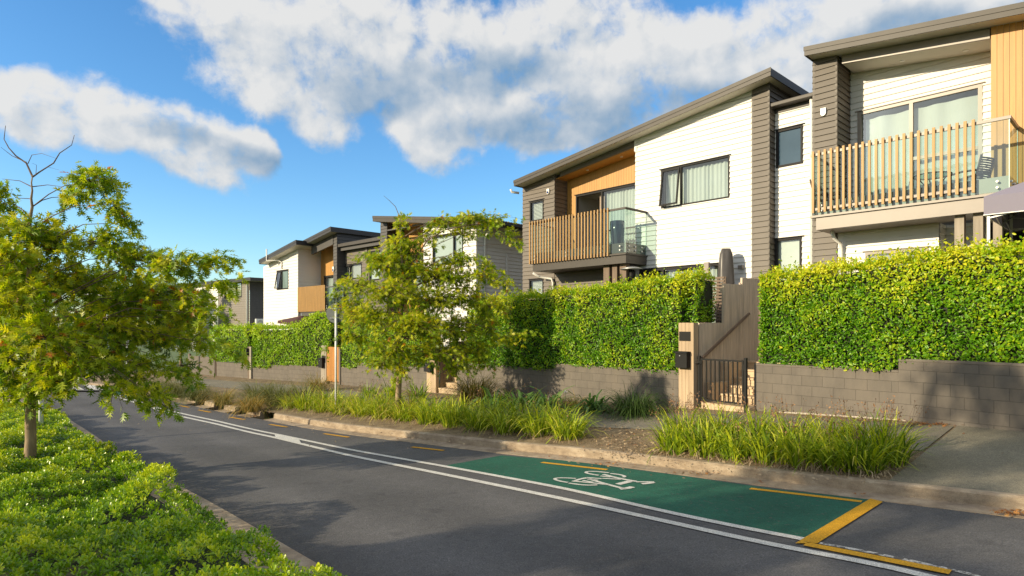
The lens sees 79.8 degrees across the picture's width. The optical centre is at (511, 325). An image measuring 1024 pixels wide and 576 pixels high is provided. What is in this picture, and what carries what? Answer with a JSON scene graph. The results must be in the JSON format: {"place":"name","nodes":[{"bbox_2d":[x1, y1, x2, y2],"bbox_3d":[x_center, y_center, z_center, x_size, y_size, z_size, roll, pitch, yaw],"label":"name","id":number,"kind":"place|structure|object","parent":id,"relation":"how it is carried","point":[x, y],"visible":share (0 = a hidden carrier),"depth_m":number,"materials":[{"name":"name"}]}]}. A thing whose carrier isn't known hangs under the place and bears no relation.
{"place":"outdoors","nodes":[
{"label":"outdoors","id":0,"kind":"place"},
{"bbox_2d":[0,418,250,575],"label":"planting bed","id":1,"kind":"object","parent":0,"point":[128,517],"visible":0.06,"depth_m":6.23,"materials":[{"name":"plant"}]},
{"bbox_2d":[0,126,255,472],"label":"oak tree","id":2,"kind":"object","parent":1,"relation":"on","point":[59,361],"visible":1,"depth_m":9.93,"materials":[{"name":"green plant"}]},
{"bbox_2d":[0,401,346,575],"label":"groundcover","id":3,"kind":"object","parent":1,"relation":"on","point":[34,527],"visible":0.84,"depth_m":5.97,"materials":[{"name":"green plant"}]},
{"bbox_2d":[2,396,336,575],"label":"kerb","id":4,"kind":"structure","parent":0,"point":[234,522],"depth_m":7.41,"materials":[{"name":"concrete"}]},
{"bbox_2d":[0,329,439,418],"bbox_3d":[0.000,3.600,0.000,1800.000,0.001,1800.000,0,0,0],"label":"ground","id":5,"kind":"structure","parent":0,"point":[177,354],"depth_m":67.73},
{"bbox_2d":[104,275,191,360],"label":"oak tree","id":6,"kind":"object","parent":5,"relation":"on","point":[175,277],"visible":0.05,"depth_m":46.98,"materials":[{"name":"green plant"}]},
{"bbox_2d":[175,277,263,350],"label":"house","id":7,"kind":"structure","parent":5,"relation":"on","point":[255,286],"depth_m":46.72,"materials":[{"name":"paint"}]},
{"bbox_2d":[257,360,439,384],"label":"garden ground","id":8,"kind":"structure","parent":0,"point":[329,381],"depth_m":26.63,"materials":[{"name":"soil"}]},
{"bbox_2d":[250,310,344,369],"bbox_3d":[-9.886,0.680,28.035,5.910,2.859,1.110,0,0,34],"label":"hedge","id":9,"kind":"object","parent":8,"relation":"on","point":[300,343],"visible":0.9,"depth_m":27.57,"materials":[{"name":"green plant"}]},
{"bbox_2d":[259,226,379,355],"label":"house","id":10,"kind":"structure","parent":8,"relation":"on","point":[301,276],"depth_m":35.65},
{"bbox_2d":[274,269,288,289],"bbox_3d":[-13.884,-2.792,36.890,1.640,1.178,0.278,0,0,44],"label":"window","id":11,"kind":"structure","parent":10,"relation":"in","point":[284,274],"depth_m":36.92,"materials":[{"name":"glass"}]},
{"bbox_2d":[324,275,332,307],"bbox_3d":[-9.890,-1.839,35.712,2.807,2.250,0.920,0,0,44],"label":"balcony door","id":12,"kind":"structure","parent":10,"relation":"in","point":[328,280],"depth_m":36.33,"materials":[{"name":"glass"}]},
{"bbox_2d":[344,262,361,278],"bbox_3d":[-8.574,-2.978,33.428,1.907,0.838,0.678,0,0,44],"label":"window","id":13,"kind":"structure","parent":10,"relation":"in","point":[357,269],"depth_m":33.48,"materials":[{"name":"glass"}]},
{"bbox_2d":[340,312,443,369],"bbox_3d":[-4.809,0.587,23.820,5.763,2.500,1.048,0,0,43],"label":"hedge","id":14,"kind":"object","parent":8,"relation":"on","point":[349,362],"visible":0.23,"depth_m":24.37,"materials":[{"name":"green plant"}]},
{"bbox_2d":[372,216,522,349],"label":"house","id":15,"kind":"structure","parent":8,"relation":"on","point":[507,259],"depth_m":26.33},
{"bbox_2d":[431,232,462,265],"bbox_3d":[-2.580,-3.287,26.427,2.129,1.332,0.620,0,0,44],"label":"window","id":16,"kind":"structure","parent":15,"relation":"in","point":[450,244],"depth_m":26.38,"materials":[{"name":"glass"}]},
{"bbox_2d":[0,0,1023,326],"label":"sky","id":17,"kind":"structure","parent":0,"point":[249,128],"materials":[{"name":"blue"}]},
{"bbox_2d":[9,384,1023,575],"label":"road","id":18,"kind":"structure","parent":0,"point":[348,505],"depth_m":7.21,"materials":[{"name":"asphalt"}]},
{"bbox_2d":[250,415,1023,515],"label":"fallen leaves","id":19,"kind":"object","parent":18,"relation":"on","point":[1014,511],"visible":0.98,"depth_m":6.67,"materials":[{"name":"brown plant"}]},
{"bbox_2d":[82,370,955,479],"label":"verge soil","id":20,"kind":"structure","parent":0,"point":[596,433],"depth_m":12.62,"materials":[{"name":"soil"}]},
{"bbox_2d":[160,377,206,402],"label":"tussock grass","id":21,"kind":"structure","parent":20,"relation":"on","point":[177,390],"depth_m":24.13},
{"bbox_2d":[171,384,221,404],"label":"tussock grass","id":22,"kind":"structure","parent":20,"relation":"on","point":[195,397],"depth_m":22.97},
{"bbox_2d":[188,354,217,375],"bbox_3d":[-16.334,2.074,32.287,2.942,1.150,0.144,0,0,37],"label":"board fence","id":23,"kind":"object","parent":20,"relation":"on","point":[213,367],"visible":0.43,"depth_m":32.01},
{"bbox_2d":[187,385,245,413],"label":"tussock grass","id":24,"kind":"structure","parent":20,"relation":"on","point":[217,400],"depth_m":21.33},
{"bbox_2d":[217,362,247,377],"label":"retaining wall","id":25,"kind":"structure","parent":20,"relation":"on","point":[228,369],"depth_m":30.44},
{"bbox_2d":[208,322,262,363],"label":"hedge","id":26,"kind":"object","parent":25,"relation":"on","point":[241,334],"visible":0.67,"depth_m":30.37,"materials":[{"name":"green plant"}]},
{"bbox_2d":[220,388,276,417],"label":"tussock grass","id":27,"kind":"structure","parent":20,"relation":"on","point":[249,407],"depth_m":19.36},
{"bbox_2d":[220,377,287,414],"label":"tussock grass","id":28,"kind":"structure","parent":20,"relation":"on","point":[247,390],"depth_m":21.24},
{"bbox_2d":[237,375,308,417],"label":"tussock grass","id":29,"kind":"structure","parent":20,"relation":"on","point":[268,395],"depth_m":20.27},
{"bbox_2d":[252,365,320,382],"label":"retaining wall","id":30,"kind":"structure","parent":20,"relation":"on","point":[278,372],"depth_m":27.79,"materials":[{"name":"concrete"}]},
{"bbox_2d":[267,390,309,408],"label":"strappy grass clump","id":31,"kind":"object","parent":20,"relation":"on","point":[290,406],"visible":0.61,"depth_m":19.47,"materials":[{"name":"green plant"}]},
{"bbox_2d":[267,374,330,413],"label":"tussock grass","id":32,"kind":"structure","parent":20,"relation":"on","point":[301,389],"depth_m":19.84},
{"bbox_2d":[273,384,327,411],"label":"strappy grass clump","id":33,"kind":"object","parent":20,"relation":"on","point":[300,404],"visible":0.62,"depth_m":18.92,"materials":[{"name":"green plant"}]},
{"bbox_2d":[289,369,340,392],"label":"tussock grass","id":34,"kind":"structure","parent":20,"relation":"on","point":[319,383],"depth_m":23.10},
{"bbox_2d":[300,384,346,415],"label":"strappy grass clump","id":35,"kind":"object","parent":20,"relation":"on","point":[317,406],"visible":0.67,"depth_m":18.26,"materials":[{"name":"green plant"}]},
{"bbox_2d":[321,345,327,383],"bbox_3d":[-8.083,1.698,26.375,0.422,1.748,0.105,0,0,42],"label":"fence post","id":36,"kind":"object","parent":20,"relation":"on","point":[324,370],"visible":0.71,"depth_m":26.30,"materials":[{"name":"beige wood"}]},
{"bbox_2d":[325,347,338,381],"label":"slat gate","id":37,"kind":"structure","parent":36,"relation":"attached to","point":[331,364],"depth_m":25.90,"materials":[{"name":"orange wood"}]},
{"bbox_2d":[326,304,343,404],"bbox_3d":[-5.255,1.040,18.171,0.578,3.412,0.102,0,0,6],"label":"road sign","id":38,"kind":"object","parent":20,"relation":"on","point":[330,314],"visible":0.61,"depth_m":18.13,"materials":[{"name":"metal"}]},
{"bbox_2d":[322,388,355,416],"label":"strappy grass clump","id":39,"kind":"object","parent":20,"relation":"on","point":[335,408],"visible":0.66,"depth_m":17.58,"materials":[{"name":"green plant"}]},
{"bbox_2d":[337,383,380,419],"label":"strappy grass clump","id":40,"kind":"object","parent":20,"relation":"on","point":[360,412],"visible":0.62,"depth_m":16.82,"materials":[{"name":"green plant"}]},
{"bbox_2d":[350,388,402,423],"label":"strappy grass clump","id":41,"kind":"object","parent":20,"relation":"on","point":[373,410],"visible":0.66,"depth_m":16.05,"materials":[{"name":"green plant"}]},
{"bbox_2d":[341,363,426,391],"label":"retaining wall","id":42,"kind":"structure","parent":20,"relation":"on","point":[358,375],"depth_m":23.80,"materials":[{"name":"concrete"}]},
{"bbox_2d":[378,390,419,423],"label":"strappy grass clump","id":43,"kind":"object","parent":20,"relation":"on","point":[402,412],"visible":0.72,"depth_m":15.39,"materials":[{"name":"green plant"}]},
{"bbox_2d":[371,382,440,421],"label":"strappy grass clump","id":44,"kind":"object","parent":20,"relation":"on","point":[409,399],"visible":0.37,"depth_m":16.19,"materials":[{"name":"green plant"}]},
{"bbox_2d":[395,375,434,400],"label":"flax plant","id":45,"kind":"object","parent":20,"relation":"on","point":[419,391],"visible":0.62,"depth_m":18.80,"materials":[{"name":"green plant"}]},
{"bbox_2d":[399,390,459,426],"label":"strappy grass clump","id":46,"kind":"object","parent":20,"relation":"on","point":[429,416],"visible":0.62,"depth_m":14.72,"materials":[{"name":"green plant"}]},
{"bbox_2d":[403,389,457,417],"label":"strappy grass clump","id":47,"kind":"object","parent":20,"relation":"on","point":[430,402],"visible":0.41,"depth_m":15.56,"materials":[{"name":"green plant"}]},
{"bbox_2d":[322,196,542,413],"bbox_3d":[-2.109,-0.413,16.335,5.645,6.143,2.526,0,0,-19],"label":"oak tree","id":48,"kind":"object","parent":20,"relation":"on","point":[401,294],"visible":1,"depth_m":16.28,"materials":[{"name":"green plant"}]},
{"bbox_2d":[427,357,438,392],"bbox_3d":[-2.777,1.663,21.418,0.145,1.534,0.569,0,0,-42],"label":"fence post","id":49,"kind":"object","parent":20,"relation":"on","point":[433,380],"visible":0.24,"depth_m":21.28,"materials":[{"name":"brown wood"}]},
{"bbox_2d":[422,393,479,428],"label":"strappy grass clump","id":50,"kind":"object","parent":20,"relation":"on","point":[450,420],"visible":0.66,"depth_m":14.04,"materials":[{"name":"green plant"}]},
{"bbox_2d":[434,383,491,424],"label":"strappy grass clump","id":51,"kind":"object","parent":20,"relation":"on","point":[462,402],"visible":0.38,"depth_m":15.00,"materials":[{"name":"green plant"}]},
{"bbox_2d":[428,370,524,408],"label":"tussock grass","id":52,"kind":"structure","parent":20,"relation":"on","point":[466,390],"depth_m":17.25,"materials":[{"name":"plant"}]},
{"bbox_2d":[445,395,508,432],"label":"strappy grass clump","id":53,"kind":"object","parent":20,"relation":"on","point":[471,421],"visible":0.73,"depth_m":13.35,"materials":[{"name":"green plant"}]},
{"bbox_2d":[450,380,529,424],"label":"strappy grass clump","id":54,"kind":"object","parent":20,"relation":"on","point":[488,407],"visible":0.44,"depth_m":14.15,"materials":[{"name":"green plant"}]},
{"bbox_2d":[459,386,525,408],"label":"broad leaf plant","id":55,"kind":"object","parent":20,"relation":"on","point":[490,396],"visible":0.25,"depth_m":16.32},
{"bbox_2d":[478,394,529,437],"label":"strappy grass clump","id":56,"kind":"object","parent":20,"relation":"on","point":[501,430],"visible":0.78,"depth_m":12.73,"materials":[{"name":"green plant"}]},
{"bbox_2d":[473,380,552,434],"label":"strappy grass clump","id":57,"kind":"object","parent":20,"relation":"on","point":[512,406],"visible":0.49,"depth_m":13.50,"materials":[{"name":"green grass blades"}]},
{"bbox_2d":[492,389,548,409],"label":"broad leaf plant","id":58,"kind":"object","parent":20,"relation":"on","point":[514,398],"visible":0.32,"depth_m":15.76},
{"bbox_2d":[496,387,578,440],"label":"strappy grass clump","id":59,"kind":"object","parent":20,"relation":"on","point":[533,429],"visible":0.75,"depth_m":12.19,"materials":[{"name":"green plant"}]},
{"bbox_2d":[506,389,595,435],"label":"strappy grass clump","id":60,"kind":"object","parent":20,"relation":"on","point":[561,411],"visible":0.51,"depth_m":12.65,"materials":[{"name":"green plant"}]},
{"bbox_2d":[519,385,583,412],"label":"broad leaf plant","id":61,"kind":"object","parent":20,"relation":"on","point":[543,399],"visible":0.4,"depth_m":15.24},
{"bbox_2d":[108,406,1004,483],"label":"fallen leaves","id":62,"kind":"object","parent":20,"relation":"on","point":[612,453],"visible":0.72,"depth_m":10.47,"materials":[{"name":"plant"}]},
{"bbox_2d":[457,363,678,406],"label":"retaining wall","id":63,"kind":"structure","parent":20,"relation":"on","point":[586,381],"depth_m":16.18,"materials":[{"name":"concrete"}]},
{"bbox_2d":[525,398,611,443],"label":"strappy grass clump","id":64,"kind":"object","parent":20,"relation":"on","point":[570,428],"visible":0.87,"depth_m":11.70,"materials":[{"name":"green plant"}]},
{"bbox_2d":[559,389,614,416],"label":"broad leaf plant","id":65,"kind":"object","parent":20,"relation":"on","point":[589,401],"visible":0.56,"depth_m":14.22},
{"bbox_2d":[585,380,685,425],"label":"tussock grass","id":66,"kind":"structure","parent":20,"relation":"on","point":[639,403],"depth_m":13.34,"materials":[{"name":"plant"}]},
{"bbox_2d":[627,402,713,465],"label":"strappy grass clump","id":67,"kind":"object","parent":20,"relation":"on","point":[669,440],"visible":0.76,"depth_m":10.00,"materials":[{"name":"green plant"}]},
{"bbox_2d":[648,389,723,441],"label":"strappy grass clump","id":68,"kind":"object","parent":20,"relation":"on","point":[674,422],"visible":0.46,"depth_m":10.68,"materials":[{"name":"green plant"}]},
{"bbox_2d":[679,323,697,408],"bbox_3d":[4.012,0.953,13.952,0.180,2.055,0.417,0,0,-36],"label":"fence post","id":69,"kind":"object","parent":20,"relation":"on","point":[688,341],"visible":0.76,"depth_m":13.83,"materials":[{"name":"brown wood"}]},
{"bbox_2d":[674,351,690,367],"bbox_3d":[3.868,0.764,13.897,0.150,0.375,0.340,0,0,-36],"label":"letterbox","id":70,"kind":"object","parent":69,"relation":"attached to","point":[682,359],"visible":1,"depth_m":13.83,"materials":[{"name":"black metal"}]},
{"bbox_2d":[695,356,747,412],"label":"gate","id":71,"kind":"structure","parent":69,"relation":"attached to","point":[744,377],"depth_m":13.25,"materials":[{"name":"black metal"}]},
{"bbox_2d":[658,402,748,461],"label":"strappy grass clump","id":72,"kind":"object","parent":20,"relation":"on","point":[703,449],"visible":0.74,"depth_m":9.71,"materials":[{"name":"green plant"}]},
{"bbox_2d":[676,383,759,446],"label":"strappy grass clump","id":73,"kind":"object","parent":20,"relation":"on","point":[718,422],"visible":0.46,"depth_m":10.22,"materials":[{"name":"green plant"}]},
{"bbox_2d":[695,412,774,467],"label":"strappy grass clump","id":74,"kind":"object","parent":20,"relation":"on","point":[734,449],"visible":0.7,"depth_m":9.29,"materials":[{"name":"green plant"}]},
{"bbox_2d":[711,388,801,447],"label":"strappy grass clump","id":75,"kind":"object","parent":20,"relation":"on","point":[763,425],"visible":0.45,"depth_m":9.73,"materials":[{"name":"green plant"}]},
{"bbox_2d":[699,360,826,411],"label":"garden steps","id":76,"kind":"structure","parent":20,"relation":"on","point":[750,385],"depth_m":13.97,"materials":[{"name":"concrete"}]},
{"bbox_2d":[698,278,761,400],"bbox_3d":[5.640,0.401,14.959,3.500,3.159,0.094,0,0,-36],"label":"slat fence","id":77,"kind":"object","parent":76,"relation":"on","point":[740,301],"visible":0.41,"depth_m":14.66,"materials":[{"name":"wood"}]},
{"bbox_2d":[701,313,749,357],"bbox_3d":[5.032,0.213,14.410,1.855,1.080,0.097,0,0,-36],"label":"handrail","id":78,"kind":"object","parent":77,"relation":"attached to","point":[710,350],"visible":0.95,"depth_m":14.34,"materials":[{"name":"black metal"}]},
{"bbox_2d":[711,410,814,467],"bbox_3d":[3.773,1.731,9.111,1.567,1.013,1.439,0,0,-5],"label":"strappy grass clump","id":79,"kind":"object","parent":20,"relation":"on","point":[761,451],"visible":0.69,"depth_m":8.95,"materials":[{"name":"green plant"}]},
{"bbox_2d":[755,398,826,450],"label":"strappy grass clump","id":80,"kind":"object","parent":20,"relation":"on","point":[793,431],"visible":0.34,"depth_m":9.45,"materials":[{"name":"green plant"}]},
{"bbox_2d":[747,415,844,475],"bbox_3d":[4.091,1.703,8.711,1.557,0.995,1.501,0,0,-31],"label":"strappy grass clump","id":81,"kind":"object","parent":20,"relation":"on","point":[794,458],"visible":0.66,"depth_m":8.63,"materials":[{"name":"green plant"}]},
{"bbox_2d":[790,400,875,457],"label":"strappy grass clump","id":82,"kind":"object","parent":20,"relation":"on","point":[826,431],"visible":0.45,"depth_m":9.00,"materials":[{"name":"green plant"}]},
{"bbox_2d":[793,418,888,475],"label":"strappy grass clump","id":83,"kind":"object","parent":20,"relation":"on","point":[819,456],"visible":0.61,"depth_m":8.36,"materials":[{"name":"green plant"}]},
{"bbox_2d":[805,417,913,478],"bbox_3d":[4.762,1.690,8.276,1.459,1.034,1.426,0,0,6],"label":"strappy grass clump","id":84,"kind":"object","parent":20,"relation":"on","point":[870,464],"visible":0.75,"depth_m":8.08,"materials":[{"name":"green plant"}]},
{"bbox_2d":[805,396,920,467],"bbox_3d":[4.968,1.554,8.780,1.626,1.129,1.637,0,0,-35],"label":"strappy grass clump","id":85,"kind":"object","parent":20,"relation":"on","point":[873,426],"visible":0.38,"depth_m":8.71,"materials":[{"name":"green plant"}]},
{"bbox_2d":[830,395,949,472],"bbox_3d":[5.196,1.521,8.438,1.481,1.198,1.541,0,0,-8],"label":"strappy grass clump","id":86,"kind":"object","parent":20,"relation":"on","point":[907,444],"visible":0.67,"depth_m":8.25,"materials":[{"name":"green plant"}]},
{"bbox_2d":[173,379,952,450],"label":"footpath","id":87,"kind":"structure","parent":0,"point":[935,434],"depth_m":12.58,"materials":[{"name":"concrete"}]},
{"bbox_2d":[438,377,456,393],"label":"garden steps","id":88,"kind":"structure","parent":87,"relation":"on","point":[447,386],"depth_m":21.10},
{"bbox_2d":[440,318,475,387],"bbox_3d":[-1.351,1.073,22.271,3.068,2.714,0.046,0,0,-42],"label":"board fence","id":89,"kind":"object","parent":88,"relation":"on","point":[443,380],"visible":0.07,"depth_m":21.38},
{"bbox_2d":[754,358,1023,431],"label":"retaining wall","id":90,"kind":"structure","parent":87,"relation":"on","point":[978,394],"depth_m":10.71,"materials":[{"name":"concrete"}]},
{"bbox_2d":[767,307,1001,366],"bbox_3d":[7.182,0.207,10.664,0.040,1.040,5.663,0,0,-40],"label":"picket fence","id":91,"kind":"object","parent":90,"relation":"on","point":[957,358],"visible":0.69,"depth_m":11.10,"materials":[{"name":"black metal"}]},
{"bbox_2d":[756,231,1023,371],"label":"hedge","id":92,"kind":"object","parent":90,"relation":"on","point":[937,279],"visible":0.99,"depth_m":10.90,"materials":[{"name":"green plant"}]},
{"bbox_2d":[239,410,1023,518],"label":"kerb","id":93,"kind":"structure","parent":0,"point":[960,499],"depth_m":8.96,"materials":[{"name":"concrete"}]},
{"bbox_2d":[889,425,1023,493],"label":"driveway","id":94,"kind":"structure","parent":0,"point":[976,458],"depth_m":8.14,"materials":[{"name":"concrete"}]},
{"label":"garden ground","id":95,"kind":"structure","parent":0,"visible":0},
{"bbox_2d":[770,2,1023,366],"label":"house","id":96,"kind":"structure","parent":95,"relation":"on","point":[871,125],"depth_m":14.18,"materials":[{"name":"white paint"}]},
{"bbox_2d":[774,235,803,279],"bbox_3d":[7.489,-1.494,16.349,0.620,1.708,0.806,0,0,-43],"label":"window","id":97,"kind":"structure","parent":96,"relation":"in","point":[789,249],"depth_m":16.23,"materials":[{"name":"glass"}]},
{"bbox_2d":[775,123,804,167],"bbox_3d":[7.327,-4.738,16.155,0.120,1.034,0.804,0,0,-43],"label":"window","id":98,"kind":"structure","parent":96,"relation":"in","point":[789,140],"depth_m":16.16,"materials":[{"name":"glass"}]},
{"bbox_2d":[809,179,841,215],"bbox_3d":[7.588,-3.079,14.807,0.657,0.936,0.584,0,0,40],"label":"wicker chair","id":99,"kind":"object","parent":96,"relation":"on","point":[816,195],"visible":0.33,"depth_m":14.76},
{"bbox_2d":[862,246,927,270],"bbox_3d":[8.990,-0.414,14.240,0.520,2.728,1.368,0,0,-43],"label":"garage door","id":100,"kind":"structure","parent":96,"relation":"in","point":[867,253],"depth_m":14.25,"materials":[{"name":"beige metal"}]},
{"bbox_2d":[855,81,984,196],"bbox_3d":[9.837,-4.033,14.769,0.720,2.782,2.639,0,0,-43],"label":"balcony door","id":101,"kind":"structure","parent":96,"relation":"in","point":[964,103],"depth_m":14.63,"materials":[{"name":"glass"}]},
{"bbox_2d":[951,154,994,182],"bbox_3d":[9.800,-3.079,13.001,0.584,0.936,0.657,0,0,-24],"label":"wicker chair","id":102,"kind":"object","parent":96,"relation":"on","point":[981,175],"visible":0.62,"depth_m":12.73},
{"bbox_2d":[983,182,1023,248],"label":"gazebo","id":103,"kind":"object","parent":95,"relation":"on","point":[1006,201],"visible":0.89,"depth_m":10.80,"materials":[{"name":"grey fabric"}]},
{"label":"garden ground","id":104,"kind":"structure","parent":0,"visible":0},
{"bbox_2d":[466,262,716,374],"bbox_3d":[1.657,-0.063,17.191,1.386,2.856,8.389,0,0,-44],"label":"hedge","id":105,"kind":"object","parent":104,"relation":"on","point":[633,323],"visible":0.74,"depth_m":15.70,"materials":[{"name":"green plant"}]},
{"bbox_2d":[510,67,808,322],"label":"house","id":106,"kind":"structure","parent":104,"relation":"on","point":[690,185],"depth_m":18.49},
{"bbox_2d":[527,278,543,293],"bbox_3d":[1.055,-1.430,22.779,0.520,0.654,0.844,0,0,-43],"label":"window","id":107,"kind":"structure","parent":106,"relation":"in","point":[536,283],"depth_m":22.80,"materials":[{"name":"glass"}]},
{"bbox_2d":[528,198,544,221],"bbox_3d":[1.073,-4.267,22.760,0.520,0.772,0.812,0,0,-43],"label":"window","id":108,"kind":"structure","parent":106,"relation":"in","point":[536,207],"depth_m":22.81,"materials":[{"name":"glass"}]},
{"bbox_2d":[574,182,635,247],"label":"balcony door","id":109,"kind":"structure","parent":106,"relation":"in","point":[620,196],"depth_m":21.24,"materials":[{"name":"glass"}]},
{"bbox_2d":[610,220,624,243],"bbox_3d":[3.290,-2.730,19.120,0.450,1.072,0.450,0,0,-43],"label":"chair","id":110,"kind":"object","parent":106,"relation":"on","point":[617,228],"visible":0.76,"depth_m":18.94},
{"bbox_2d":[639,262,718,322],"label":"patio door","id":111,"kind":"structure","parent":106,"relation":"in","point":[713,267],"depth_m":18.56,"materials":[{"name":"glass"}]},
{"bbox_2d":[659,154,730,208],"bbox_3d":[5.452,-4.183,18.021,0.778,1.207,2.319,0,0,-43],"label":"window","id":112,"kind":"structure","parent":106,"relation":"in","point":[707,180],"depth_m":18.03,"materials":[{"name":"glass"}]},
{"bbox_2d":[709,276,725,322],"bbox_3d":[5.432,-0.173,16.213,0.072,2.246,0.491,0,0,-43],"label":"slat screen","id":113,"kind":"object","parent":104,"relation":"on","point":[718,300],"visible":0.32,"depth_m":16.17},
{"bbox_2d":[715,248,734,322],"bbox_3d":[5.835,-0.579,16.700,0.502,3.059,0.498,0,0,-5],"label":"patio umbrella","id":114,"kind":"object","parent":104,"relation":"on","point":[726,267],"visible":0.34,"depth_m":16.54,"materials":[{"name":"fabric"}]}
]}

